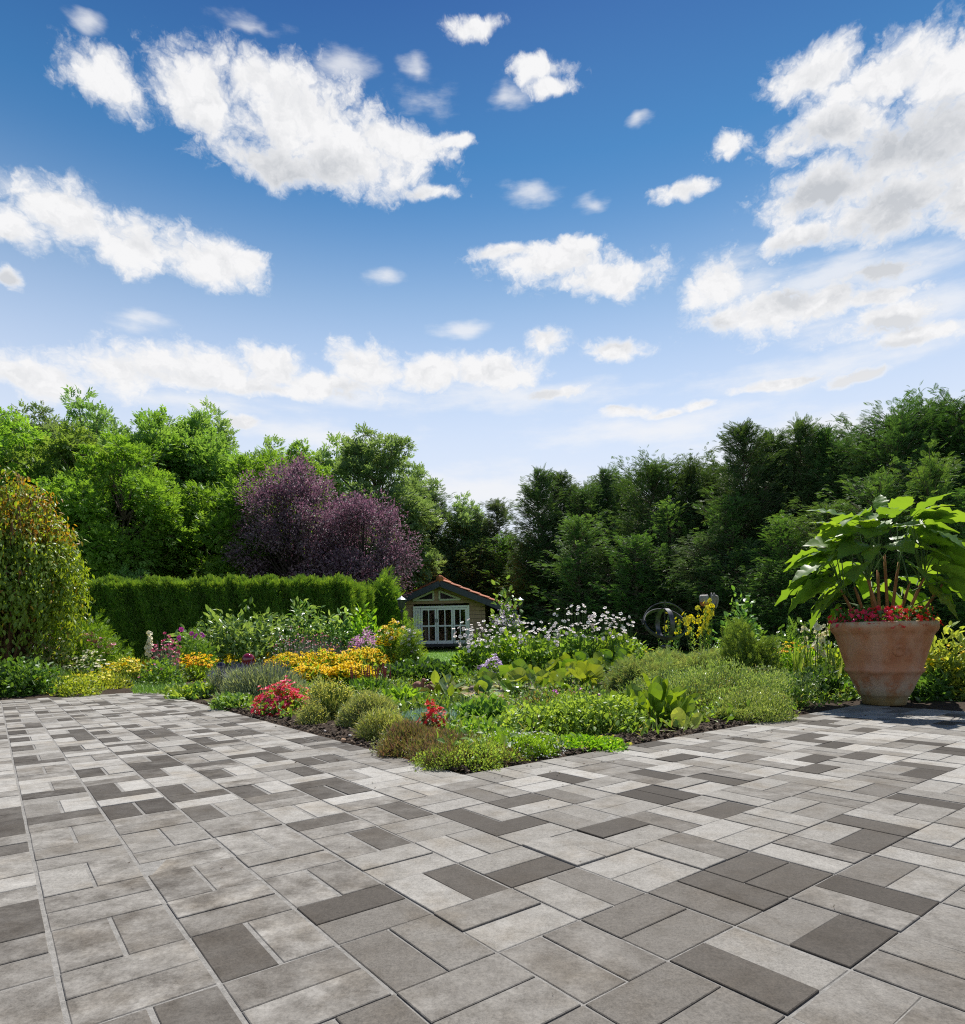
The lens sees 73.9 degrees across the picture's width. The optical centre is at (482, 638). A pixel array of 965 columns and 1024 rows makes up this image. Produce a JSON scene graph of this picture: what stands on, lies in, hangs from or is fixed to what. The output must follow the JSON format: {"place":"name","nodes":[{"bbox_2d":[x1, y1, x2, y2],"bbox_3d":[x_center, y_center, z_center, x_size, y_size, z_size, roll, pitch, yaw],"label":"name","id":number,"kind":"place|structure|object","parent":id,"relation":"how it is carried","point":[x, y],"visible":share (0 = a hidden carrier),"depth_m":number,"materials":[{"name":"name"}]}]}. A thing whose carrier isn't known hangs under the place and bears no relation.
{"place":"outdoors","nodes":[
{"label":"outdoors","id":0,"kind":"place"},
{"bbox_2d":[0,692,964,1023],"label":"patio","id":1,"kind":"structure","parent":0,"point":[672,808],"depth_m":1.45,"materials":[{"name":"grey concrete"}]},
{"bbox_2d":[830,620,939,705],"bbox_3d":[2.938,0.179,4.700,0.683,0.603,0.683,-1,0,0],"label":"terracotta pot","id":2,"kind":"object","parent":1,"relation":"on","point":[884,662],"visible":1,"depth_m":4.50,"materials":[{"name":"ceramic"}]},
{"bbox_2d":[774,493,964,636],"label":"potted shrub","id":3,"kind":"object","parent":2,"relation":"in","point":[927,526],"visible":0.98,"depth_m":4.59,"materials":[{"name":"green plant"}]},
{"bbox_2d":[827,603,942,630],"bbox_3d":[2.919,-0.146,4.692,0.694,0.219,0.697,-1,0,0],"label":"bedding begonia","id":4,"kind":"object","parent":2,"relation":"in","point":[878,611],"visible":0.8,"depth_m":4.52,"materials":[{"name":"red plant"}]},
{"bbox_2d":[0,0,964,589],"label":"sky","id":5,"kind":"structure","parent":0,"point":[504,238],"materials":[{"name":"blue"}]},
{"bbox_2d":[27,643,962,682],"bbox_3d":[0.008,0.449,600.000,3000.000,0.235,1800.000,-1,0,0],"label":"lawn","id":6,"kind":"structure","parent":0,"point":[685,651],"depth_m":19.66,"materials":[{"name":"green plant"}]},
{"bbox_2d":[0,399,66,654],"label":"broadleaf tree","id":7,"kind":"object","parent":6,"relation":"on","point":[47,424],"visible":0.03,"depth_m":23.77,"materials":[{"name":"green plant"}]},
{"bbox_2d":[0,406,114,557],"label":"broadleaf tree","id":8,"kind":"object","parent":6,"relation":"on","point":[7,440],"visible":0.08,"depth_m":16.91,"materials":[{"name":"green plant"}]},
{"bbox_2d":[0,417,133,563],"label":"broadleaf tree","id":9,"kind":"object","parent":6,"relation":"on","point":[58,443],"visible":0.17,"depth_m":17.21,"materials":[{"name":"green plant"}]},
{"bbox_2d":[59,384,132,474],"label":"broadleaf tree","id":10,"kind":"object","parent":6,"relation":"on","point":[98,425],"visible":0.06,"depth_m":28.27,"materials":[{"name":"green plant"}]},
{"bbox_2d":[31,429,204,591],"bbox_3d":[-9.769,-2.374,17.031,4.120,6.186,4.274,-1,0,-45],"label":"broadleaf tree","id":11,"kind":"object","parent":6,"relation":"on","point":[158,505],"visible":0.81,"depth_m":16.29,"materials":[{"name":"green plant"}]},
{"bbox_2d":[79,408,215,578],"bbox_3d":[-10.134,-3.080,19.595,4.938,7.637,5.274,-1,0,26],"label":"broadleaf tree","id":12,"kind":"object","parent":6,"relation":"on","point":[156,414],"visible":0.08,"depth_m":18.96,"materials":[{"name":"green plant"}]},
{"bbox_2d":[117,404,236,573],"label":"broadleaf tree","id":13,"kind":"object","parent":6,"relation":"on","point":[195,434],"visible":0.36,"depth_m":19.50,"materials":[{"name":"green plant"}]},
{"bbox_2d":[166,625,218,678],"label":"feathery cosmos","id":14,"kind":"object","parent":6,"relation":"on","point":[191,643],"visible":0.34,"depth_m":9.55,"materials":[{"name":"green plant"}]},
{"bbox_2d":[40,572,380,669],"bbox_3d":[-4.853,-0.350,13.857,7.835,2.030,3.562,-1,0,-34],"label":"clipped hedge","id":15,"kind":"object","parent":6,"relation":"on","point":[135,611],"visible":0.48,"depth_m":12.86,"materials":[{"name":"green plant"}]},
{"bbox_2d":[161,596,299,668],"bbox_3d":[-4.087,0.035,10.636,2.147,1.455,1.845,-1,0,0],"label":"dahlia bush","id":16,"kind":"object","parent":6,"relation":"on","point":[236,641],"visible":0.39,"depth_m":10.38,"materials":[{"name":"green plant"}]},
{"bbox_2d":[163,448,323,579],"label":"broadleaf tree","id":17,"kind":"object","parent":6,"relation":"on","point":[222,521],"visible":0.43,"depth_m":17.39,"materials":[{"name":"green plant"}]},
{"bbox_2d":[255,438,344,539],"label":"broadleaf tree","id":18,"kind":"object","parent":6,"relation":"on","point":[293,447],"visible":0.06,"depth_m":22.25,"materials":[{"name":"green plant"}]},
{"bbox_2d":[272,596,332,655],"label":"leafy shrub","id":19,"kind":"object","parent":6,"relation":"on","point":[298,612],"visible":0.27,"depth_m":10.81,"materials":[{"name":"green plant"}]},
{"bbox_2d":[220,451,423,597],"bbox_3d":[-4.198,-2.080,17.013,5.293,5.503,3.062,-1,0,0],"label":"plum tree","id":20,"kind":"object","parent":6,"relation":"on","point":[322,555],"visible":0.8,"depth_m":16.55,"materials":[{"name":"purple plant"}]},
{"bbox_2d":[308,606,361,654],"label":"leafy shrub","id":21,"kind":"object","parent":6,"relation":"on","point":[335,628],"visible":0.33,"depth_m":10.79,"materials":[{"name":"green plant"}]},
{"bbox_2d":[310,431,382,539],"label":"broadleaf tree","id":22,"kind":"object","parent":6,"relation":"on","point":[321,454],"visible":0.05,"depth_m":28.47,"materials":[{"name":"green plant"}]},
{"bbox_2d":[316,423,446,593],"bbox_3d":[-3.975,-3.584,22.912,5.424,8.327,5.154,-1,0,13],"label":"broadleaf tree","id":23,"kind":"object","parent":6,"relation":"on","point":[359,458],"visible":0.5,"depth_m":22.14,"materials":[{"name":"green plant"}]},
{"bbox_2d":[363,565,410,644],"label":"yew bush","id":24,"kind":"object","parent":6,"relation":"on","point":[386,602],"visible":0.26,"depth_m":15.20,"materials":[{"name":"green plant"}]},
{"bbox_2d":[365,450,460,581],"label":"broadleaf tree","id":25,"kind":"object","parent":6,"relation":"on","point":[430,482],"visible":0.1,"depth_m":28.39,"materials":[{"name":"green plant"}]},
{"bbox_2d":[400,575,518,646],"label":"summer house","id":26,"kind":"structure","parent":6,"relation":"on","point":[439,594],"depth_m":22.43,"materials":[{"name":"brown wood"}]},
{"bbox_2d":[430,537,510,646],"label":"conifer","id":27,"kind":"object","parent":6,"relation":"on","point":[473,560],"visible":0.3,"depth_m":27.32,"materials":[{"name":"green plant"}]},
{"bbox_2d":[434,491,510,593],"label":"broadleaf tree","id":28,"kind":"object","parent":6,"relation":"on","point":[469,516],"visible":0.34,"depth_m":28.34,"materials":[{"name":"green plant"}]},
{"bbox_2d":[0,672,964,774],"bbox_3d":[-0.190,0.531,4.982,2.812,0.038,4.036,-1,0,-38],"label":"bark mulch","id":29,"kind":"object","parent":6,"relation":"on","point":[311,728],"visible":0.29,"depth_m":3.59,"materials":[{"name":"brown wood"}]},
{"bbox_2d":[0,655,66,697],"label":"shade perennial","id":30,"kind":"object","parent":29,"relation":"on","point":[16,670],"visible":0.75,"depth_m":6.91,"materials":[{"name":"green plant"}]},
{"bbox_2d":[10,605,84,681],"bbox_3d":[-5.439,0.138,7.975,0.805,1.124,0.764,-1,0,21],"label":"shade perennial","id":31,"kind":"object","parent":29,"relation":"on","point":[61,653],"visible":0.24,"depth_m":7.96,"materials":[{"name":"green plant"}]},
{"bbox_2d":[0,465,95,667],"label":"arching shrub","id":32,"kind":"object","parent":29,"relation":"on","point":[39,579],"visible":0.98,"depth_m":7.80,"materials":[{"name":"green plant"}]},
{"bbox_2d":[43,669,106,696],"bbox_3d":[-4.325,0.483,6.900,0.631,0.313,0.536,-1,0,31],"label":"lady mantle","id":33,"kind":"object","parent":29,"relation":"on","point":[70,689],"visible":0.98,"depth_m":6.86,"materials":[{"name":"yellow plant"}]},
{"bbox_2d":[26,608,135,676],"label":"feathery cosmos","id":34,"kind":"object","parent":29,"relation":"on","point":[90,637],"visible":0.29,"depth_m":8.81,"materials":[{"name":"green plant"}]},
{"bbox_2d":[135,655,186,685],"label":"leafy perennial","id":35,"kind":"object","parent":29,"relation":"on","point":[153,676],"visible":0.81,"depth_m":7.84,"materials":[{"name":"green plant"}]},
{"bbox_2d":[172,652,224,681],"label":"coneflower","id":36,"kind":"object","parent":29,"relation":"on","point":[197,670],"visible":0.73,"depth_m":8.93,"materials":[{"name":"yellow plant"}]},
{"bbox_2d":[201,657,311,705],"bbox_3d":[-1.972,0.390,5.716,1.014,0.470,0.761,-1,0,0],"label":"lavender","id":37,"kind":"object","parent":29,"relation":"on","point":[247,679],"visible":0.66,"depth_m":5.60,"materials":[{"name":"grey plant"}]},
{"bbox_2d":[250,675,311,716],"bbox_3d":[-1.441,0.432,4.753,0.548,0.330,0.426,-1,0,0],"label":"bedding begonia","id":38,"kind":"object","parent":29,"relation":"on","point":[290,695],"visible":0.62,"depth_m":4.68,"materials":[{"name":"red plant"}]},
{"bbox_2d":[304,674,356,721],"bbox_3d":[-1.005,0.396,4.345,0.438,0.381,0.404,-1,0,0],"label":"yellow alyssum","id":39,"kind":"object","parent":29,"relation":"on","point":[332,700],"visible":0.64,"depth_m":4.28,"materials":[{"name":"green plant"}]},
{"bbox_2d":[334,686,400,728],"bbox_3d":[-0.707,0.442,3.991,0.472,0.293,0.385,-1,0,0],"label":"sage cushion","id":40,"kind":"object","parent":29,"relation":"on","point":[349,713],"visible":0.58,"depth_m":3.94,"materials":[{"name":"green plant"}]},
{"bbox_2d":[351,704,414,741],"bbox_3d":[-0.520,0.461,3.479,0.399,0.223,0.331,-1,0,30],"label":"sage cushion","id":41,"kind":"object","parent":29,"relation":"on","point":[378,722],"visible":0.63,"depth_m":3.43,"materials":[{"name":"green plant"}]},
{"bbox_2d":[393,616,427,664],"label":"feathery cosmos","id":42,"kind":"object","parent":29,"relation":"on","point":[407,647],"visible":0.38,"depth_m":8.94,"materials":[{"name":"green plant"}]},
{"bbox_2d":[369,717,463,757],"bbox_3d":[-0.274,0.475,3.076,0.550,0.189,0.493,-1,0,0],"label":"thyme mat","id":43,"kind":"object","parent":29,"relation":"on","point":[395,738],"visible":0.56,"depth_m":3.03,"materials":[{"name":"green plant"}]},
{"bbox_2d":[379,655,476,683],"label":"strawberry bush","id":44,"kind":"object","parent":29,"relation":"on","point":[420,667],"visible":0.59,"depth_m":7.58,"materials":[{"name":"green plant"}]},
{"bbox_2d":[402,726,536,772],"bbox_3d":[-0.072,0.474,2.794,0.616,0.166,0.449,-1,0,0],"label":"thyme mat","id":45,"kind":"object","parent":29,"relation":"on","point":[431,752],"visible":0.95,"depth_m":2.71,"materials":[{"name":"green plant"}]},
{"bbox_2d":[448,618,503,672],"bbox_3d":[-0.122,0.170,8.783,0.956,0.892,0.784,-1,0,0],"label":"japanese anemone","id":46,"kind":"object","parent":29,"relation":"on","point":[470,654],"visible":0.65,"depth_m":8.70,"materials":[{"name":"green plant"}]},
{"bbox_2d":[442,689,512,722],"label":"leafy perennial","id":47,"kind":"object","parent":29,"relation":"on","point":[483,706],"visible":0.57,"depth_m":4.03,"materials":[{"name":"green plant"}]},
{"bbox_2d":[453,667,525,704],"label":"leafy plant","id":48,"kind":"object","parent":29,"relation":"on","point":[484,678],"visible":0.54,"depth_m":5.83,"materials":[{"name":"green plant"}]},
{"bbox_2d":[482,615,530,664],"bbox_3d":[0.314,0.141,9.184,0.912,0.970,0.745,-1,0,0],"label":"japanese anemone","id":49,"kind":"object","parent":29,"relation":"on","point":[505,654],"visible":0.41,"depth_m":9.11,"materials":[{"name":"green plant"}]},
{"bbox_2d":[170,666,857,764],"bbox_3d":[-0.019,0.475,6.170,4.469,0.183,5.653,-1,0,-37],"label":"ground cover","id":50,"kind":"object","parent":29,"relation":"on","point":[503,738],"visible":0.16,"depth_m":4.02,"materials":[{"name":"green plant"}]},
{"bbox_2d":[484,727,566,759],"bbox_3d":[0.169,0.475,2.965,0.474,0.136,0.354,-1,0,0],"label":"sweet alyssum","id":51,"kind":"object","parent":29,"relation":"on","point":[545,747],"visible":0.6,"depth_m":2.89,"materials":[{"name":"green plant"}]},
{"bbox_2d":[512,621,566,669],"bbox_3d":[0.867,0.188,8.999,0.971,0.875,0.740,-1,0,22],"label":"japanese anemone","id":52,"kind":"object","parent":29,"relation":"on","point":[540,657],"visible":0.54,"depth_m":8.91,"materials":[{"name":"green plant"}]},
{"bbox_2d":[497,658,604,700],"bbox_3d":[0.692,0.363,6.085,1.141,0.359,2.190,-1,0,0],"label":"leafy plant","id":53,"kind":"object","parent":29,"relation":"on","point":[591,671],"visible":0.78,"depth_m":5.53,"materials":[{"name":"green plant"}]},
{"bbox_2d":[493,675,655,736],"bbox_3d":[0.498,0.382,3.646,0.995,0.341,0.741,-1,0,0],"label":"cranesbill","id":54,"kind":"object","parent":29,"relation":"on","point":[577,704],"visible":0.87,"depth_m":3.51,"materials":[{"name":"green plant"}]},
{"bbox_2d":[546,603,610,660],"bbox_3d":[1.296,0.038,9.306,0.948,1.100,0.901,-1,0,-32],"label":"japanese anemone","id":55,"kind":"object","parent":29,"relation":"on","point":[577,641],"visible":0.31,"depth_m":9.20,"materials":[{"name":"green plant"}]},
{"bbox_2d":[549,732,631,751],"bbox_3d":[0.504,0.511,3.140,0.448,0.071,0.410,-1,0,0],"label":"creeping jenny","id":56,"kind":"object","parent":29,"relation":"on","point":[611,742],"visible":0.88,"depth_m":3.07,"materials":[{"name":"green plant"}]},
{"bbox_2d":[558,646,631,683],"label":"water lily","id":57,"kind":"object","parent":29,"relation":"on","point":[602,655],"visible":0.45,"depth_m":7.79,"materials":[{"name":"green plant"}]},
{"bbox_2d":[586,607,640,672],"bbox_3d":[1.839,0.067,9.307,1.063,1.070,0.861,-1,0,0],"label":"japanese anemone","id":58,"kind":"object","parent":29,"relation":"on","point":[611,643],"visible":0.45,"depth_m":9.21,"materials":[{"name":"green plant"}]},
{"bbox_2d":[598,653,675,689],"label":"spreading juniper","id":59,"kind":"object","parent":29,"relation":"on","point":[628,669],"visible":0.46,"depth_m":5.99,"materials":[{"name":"green plant"}]},
{"bbox_2d":[637,644,720,680],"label":"spreading juniper","id":60,"kind":"object","parent":29,"relation":"on","point":[682,659],"visible":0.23,"depth_m":6.76,"materials":[{"name":"green plant"}]},
{"bbox_2d":[682,597,714,653],"bbox_3d":[2.829,-0.022,8.391,0.412,1.020,0.323,-1,0,0],"label":"evening primrose","id":61,"kind":"object","parent":29,"relation":"on","point":[707,616],"visible":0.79,"depth_m":8.37,"materials":[{"name":"yellow plant"}]},
{"bbox_2d":[610,649,833,709],"bbox_3d":[1.720,0.302,4.657,1.712,0.452,0.800,-1,0,-8],"label":"mossy shrub","id":62,"kind":"object","parent":29,"relation":"on","point":[715,685],"visible":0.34,"depth_m":4.60,"materials":[{"name":"green plant"}]},
{"bbox_2d":[697,683,800,723],"bbox_3d":[1.671,0.402,3.997,0.552,0.241,0.513,-1,0,-35],"label":"mossy shrub","id":63,"kind":"object","parent":29,"relation":"on","point":[779,713],"visible":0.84,"depth_m":3.96,"materials":[{"name":"green plant"}]},
{"bbox_2d":[770,662,860,701],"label":"ground ivy","id":64,"kind":"object","parent":29,"relation":"on","point":[832,681],"visible":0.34,"depth_m":5.07,"materials":[{"name":"green plant"}]},
{"bbox_2d":[908,666,961,702],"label":"ground ivy","id":65,"kind":"object","parent":29,"relation":"on","point":[930,689],"visible":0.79,"depth_m":4.73,"materials":[{"name":"green plant"}]},
{"bbox_2d":[921,617,964,700],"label":"yellow daisy bush","id":66,"kind":"object","parent":29,"relation":"on","point":[946,662],"visible":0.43,"depth_m":4.84,"materials":[{"name":"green plant"}]},
{"bbox_2d":[454,497,525,616],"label":"tall conifer","id":67,"kind":"object","parent":6,"relation":"on","point":[502,515],"visible":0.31,"depth_m":28.11,"materials":[{"name":"green plant"}]},
{"bbox_2d":[476,530,519,628],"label":"conifer","id":68,"kind":"object","parent":6,"relation":"on","point":[503,542],"visible":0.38,"depth_m":26.56,"materials":[{"name":"green plant"}]},
{"bbox_2d":[487,575,526,644],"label":"butterfly bush","id":69,"kind":"object","parent":6,"relation":"on","point":[507,614],"visible":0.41,"depth_m":11.44,"materials":[{"name":"green plant"}]},
{"bbox_2d":[498,463,576,637],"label":"tall conifer","id":70,"kind":"object","parent":6,"relation":"on","point":[539,496],"visible":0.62,"depth_m":23.09,"materials":[{"name":"green plant"}]},
{"bbox_2d":[491,537,586,639],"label":"conifer","id":71,"kind":"object","parent":6,"relation":"on","point":[546,583],"visible":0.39,"depth_m":22.50,"materials":[{"name":"green plant"}]},
{"bbox_2d":[525,480,624,633],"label":"tall conifer","id":72,"kind":"object","parent":6,"relation":"on","point":[587,500],"visible":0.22,"depth_m":23.18,"materials":[{"name":"green plant"}]},
{"bbox_2d":[518,512,637,639],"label":"conifer","id":73,"kind":"object","parent":6,"relation":"on","point":[575,527],"visible":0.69,"depth_m":20.70,"materials":[{"name":"green plant"}]},
{"bbox_2d":[575,464,629,619],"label":"tall conifer","id":74,"kind":"object","parent":6,"relation":"on","point":[605,482],"visible":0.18,"depth_m":23.71,"materials":[{"name":"green plant"}]},
{"bbox_2d":[552,543,654,638],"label":"conifer","id":75,"kind":"object","parent":6,"relation":"on","point":[606,565],"visible":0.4,"depth_m":20.34,"materials":[{"name":"green plant"}]},
{"bbox_2d":[576,524,683,649],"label":"conifer","id":76,"kind":"object","parent":6,"relation":"on","point":[636,543],"visible":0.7,"depth_m":19.31,"materials":[{"name":"green plant"}]},
{"bbox_2d":[587,445,706,647],"bbox_3d":[6.011,-2.994,22.312,4.852,6.971,4.820,-1,0,13],"label":"tall conifer","id":77,"kind":"object","parent":6,"relation":"on","point":[650,476],"visible":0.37,"depth_m":21.48,"materials":[{"name":"green plant"}]},
{"bbox_2d":[603,673,709,728],"bbox_3d":[1.051,0.390,3.840,0.552,0.365,0.671,-1,0,-45],"label":"bergenia","id":78,"kind":"object","parent":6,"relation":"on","point":[659,696],"depth_m":3.74,"materials":[{"name":"green plant"}]},
{"bbox_2d":[613,495,706,648],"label":"conifer","id":79,"kind":"object","parent":6,"relation":"on","point":[668,515],"visible":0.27,"depth_m":20.19,"materials":[{"name":"green plant"}]},
{"bbox_2d":[611,544,714,649],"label":"conifer","id":80,"kind":"object","parent":6,"relation":"on","point":[666,598],"visible":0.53,"depth_m":18.85,"materials":[{"name":"green plant"}]},
{"bbox_2d":[642,447,731,646],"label":"tall conifer","id":81,"kind":"object","parent":6,"relation":"on","point":[691,475],"visible":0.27,"depth_m":20.77,"materials":[{"name":"green plant"}]},
{"bbox_2d":[656,523,742,651],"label":"conifer","id":82,"kind":"object","parent":6,"relation":"on","point":[688,576],"visible":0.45,"depth_m":17.70,"materials":[{"name":"green plant"}]},
{"bbox_2d":[687,486,775,647],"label":"conifer","id":83,"kind":"object","parent":6,"relation":"on","point":[730,502],"visible":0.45,"depth_m":17.72,"materials":[{"name":"green plant"}]},
{"bbox_2d":[678,417,796,649],"bbox_3d":[7.514,-2.970,18.382,3.625,6.813,3.222,-1,0,-23],"label":"tall conifer","id":84,"kind":"object","parent":6,"relation":"on","point":[743,435],"visible":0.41,"depth_m":18.14,"materials":[{"name":"green plant"}]},
{"bbox_2d":[678,545,802,648],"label":"conifer","id":85,"kind":"object","parent":6,"relation":"on","point":[736,557],"visible":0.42,"depth_m":16.84,"materials":[{"name":"green plant"}]},
{"bbox_2d":[714,607,789,686],"bbox_3d":[2.451,0.129,5.940,0.781,0.848,0.734,-1,0,0],"label":"dwarf box","id":86,"kind":"object","parent":6,"relation":"on","point":[740,644],"visible":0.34,"depth_m":5.85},
{"bbox_2d":[713,557,809,647],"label":"conifer","id":87,"kind":"object","parent":6,"relation":"on","point":[762,613],"visible":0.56,"depth_m":15.22,"materials":[{"name":"green plant"}]},
{"bbox_2d":[714,510,822,637],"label":"conifer","id":88,"kind":"object","parent":6,"relation":"on","point":[778,528],"visible":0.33,"depth_m":15.74,"materials":[{"name":"green plant"}]},
{"bbox_2d":[734,427,810,563],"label":"tall conifer","id":89,"kind":"object","parent":6,"relation":"on","point":[777,439],"visible":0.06,"depth_m":18.65,"materials":[{"name":"green plant"}]},
{"bbox_2d":[760,411,834,624],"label":"tall conifer","id":90,"kind":"object","parent":6,"relation":"on","point":[795,456],"visible":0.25,"depth_m":18.17,"materials":[{"name":"green plant"}]},
{"bbox_2d":[767,494,879,644],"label":"conifer","id":91,"kind":"object","parent":6,"relation":"on","point":[823,516],"visible":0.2,"depth_m":15.37,"materials":[{"name":"green plant"}]},
{"bbox_2d":[785,423,863,627],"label":"tall conifer","id":92,"kind":"object","parent":6,"relation":"on","point":[824,439],"visible":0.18,"depth_m":17.75,"materials":[{"name":"green plant"}]},
{"bbox_2d":[793,442,899,644],"bbox_3d":[9.970,-2.534,17.660,4.006,5.819,3.679,-1,0,-28],"label":"tall conifer","id":93,"kind":"object","parent":6,"relation":"on","point":[833,473],"visible":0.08,"depth_m":17.17,"materials":[{"name":"green plant"}]},
{"bbox_2d":[796,454,952,638],"bbox_3d":[9.223,-1.786,14.985,3.591,4.445,2.737,-1,0,42],"label":"conifer","id":94,"kind":"object","parent":6,"relation":"on","point":[881,486],"visible":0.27,"depth_m":14.58,"materials":[{"name":"green plant"}]},
{"bbox_2d":[803,388,964,649],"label":"tall conifer","id":95,"kind":"object","parent":6,"relation":"on","point":[900,427],"visible":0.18,"depth_m":16.01,"materials":[{"name":"green plant"}]},
{"bbox_2d":[809,527,964,646],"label":"conifer","id":96,"kind":"object","parent":6,"relation":"on","point":[882,594],"visible":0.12,"depth_m":14.10,"materials":[{"name":"green plant"}]},
{"bbox_2d":[847,381,964,534],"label":"tall conifer","id":97,"kind":"object","parent":6,"relation":"on","point":[913,394],"visible":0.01,"depth_m":16.48,"materials":[{"name":"green plant"}]},
{"bbox_2d":[862,438,964,651],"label":"conifer","id":98,"kind":"object","parent":6,"relation":"on","point":[929,482],"visible":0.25,"depth_m":13.91,"materials":[{"name":"green plant"}]},
{"bbox_2d":[870,383,964,629],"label":"tall conifer","id":99,"kind":"object","parent":6,"relation":"on","point":[952,429],"visible":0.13,"depth_m":15.65,"materials":[{"name":"green plant"}]},
{"bbox_2d":[872,522,964,652],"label":"conifer","id":100,"kind":"object","parent":6,"relation":"on","point":[946,622],"visible":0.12,"depth_m":13.39,"materials":[{"name":"green plant"}]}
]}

